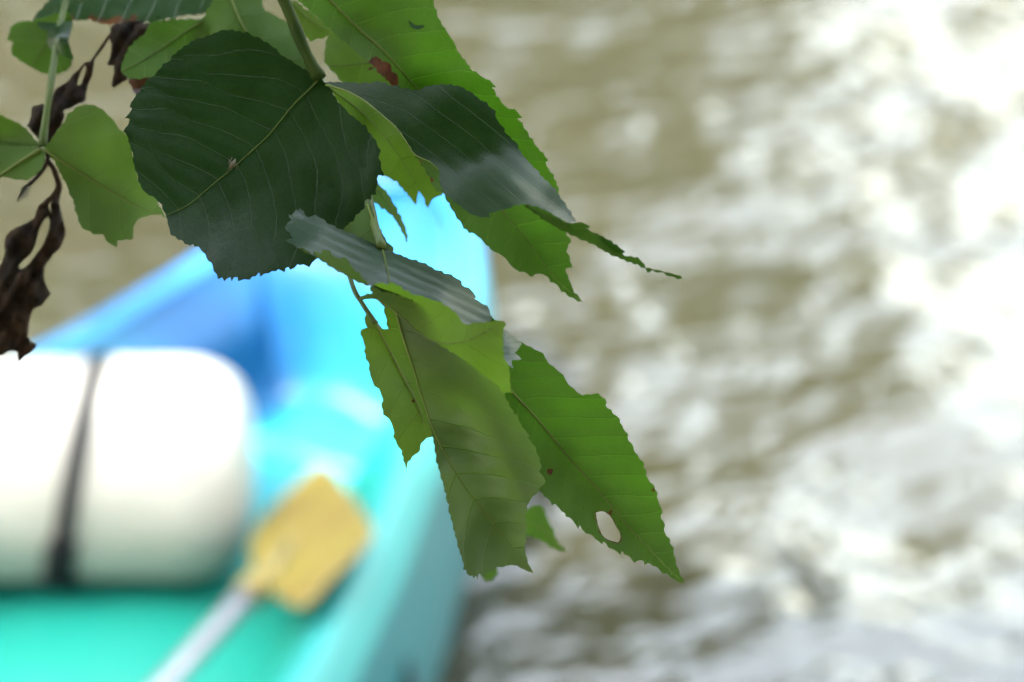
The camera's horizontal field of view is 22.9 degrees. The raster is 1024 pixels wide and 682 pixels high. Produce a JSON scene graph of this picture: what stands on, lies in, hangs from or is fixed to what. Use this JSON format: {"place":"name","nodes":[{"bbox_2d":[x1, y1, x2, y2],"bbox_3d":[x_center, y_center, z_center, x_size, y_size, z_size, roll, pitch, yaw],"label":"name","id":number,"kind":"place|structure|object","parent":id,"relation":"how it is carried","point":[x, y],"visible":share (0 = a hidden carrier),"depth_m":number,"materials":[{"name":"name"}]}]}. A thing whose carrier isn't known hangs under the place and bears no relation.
{"place":"outdoors","nodes":[
{"label":"outdoors","id":0,"kind":"place"},
{"bbox_2d":[0,0,1023,681],"bbox_3d":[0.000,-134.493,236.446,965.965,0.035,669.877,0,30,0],"label":"river","id":1,"kind":"structure","parent":0,"point":[804,376],"depth_m":3.57,"materials":[{"name":"liquid"}]},
{"bbox_2d":[0,175,489,681],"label":"kayak","id":2,"kind":"object","parent":1,"relation":"on","point":[286,348],"visible":0.42,"depth_m":2.79,"materials":[{"name":"plastic"}]},
{"bbox_2d":[0,353,255,587],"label":"dry bag","id":3,"kind":"object","parent":2,"relation":"on","point":[111,467],"visible":1,"depth_m":2.67,"materials":[{"name":"white plastic"}]},
{"bbox_2d":[150,462,372,681],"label":"paddle","id":4,"kind":"object","parent":2,"relation":"in","point":[312,536],"visible":1,"depth_m":2.56,"materials":[{"name":"yellow plastic"}]},
{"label":"riverside tree","id":5,"kind":"object","parent":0,"visible":0},
{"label":"tree branch","id":6,"kind":"object","parent":5,"relation":"attached to","visible":0},
{"bbox_2d":[0,20,149,361],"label":"withered leaf","id":7,"kind":"object","parent":6,"relation":"hanging from","point":[24,292],"visible":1,"depth_m":1.02,"materials":[{"name":"brown plant"}]},
{"bbox_2d":[0,0,165,246],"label":"compound leaf","id":8,"kind":"object","parent":6,"relation":"hanging from","point":[86,148],"visible":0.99,"depth_m":1.00,"materials":[{"name":"green plant"}]},
{"bbox_2d":[7,0,211,93],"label":"compound leaf","id":9,"kind":"object","parent":6,"relation":"hanging from","point":[154,48],"visible":0.81,"depth_m":1.04,"materials":[{"name":"green plant"}]},
{"bbox_2d":[123,0,681,302],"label":"compound leaf","id":10,"kind":"object","parent":6,"relation":"hanging from","point":[424,111],"visible":1,"depth_m":0.96,"materials":[{"name":"green plant"}]},
{"bbox_2d":[227,158,237,172],"bbox_3d":[-0.105,-0.066,0.950,0.004,0.005,0.004,0,30,0],"label":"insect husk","id":11,"kind":"object","parent":10,"relation":"attached to","point":[232,164],"visible":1,"depth_m":0.95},
{"bbox_2d":[285,79,683,582],"bbox_3d":[-0.011,0.027,0.969,0.146,0.221,0.146,0,30,0],"label":"compound leaf","id":12,"kind":"object","parent":6,"relation":"hanging from","point":[511,425],"visible":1,"depth_m":0.93,"materials":[{"name":"green plant"}]}
]}

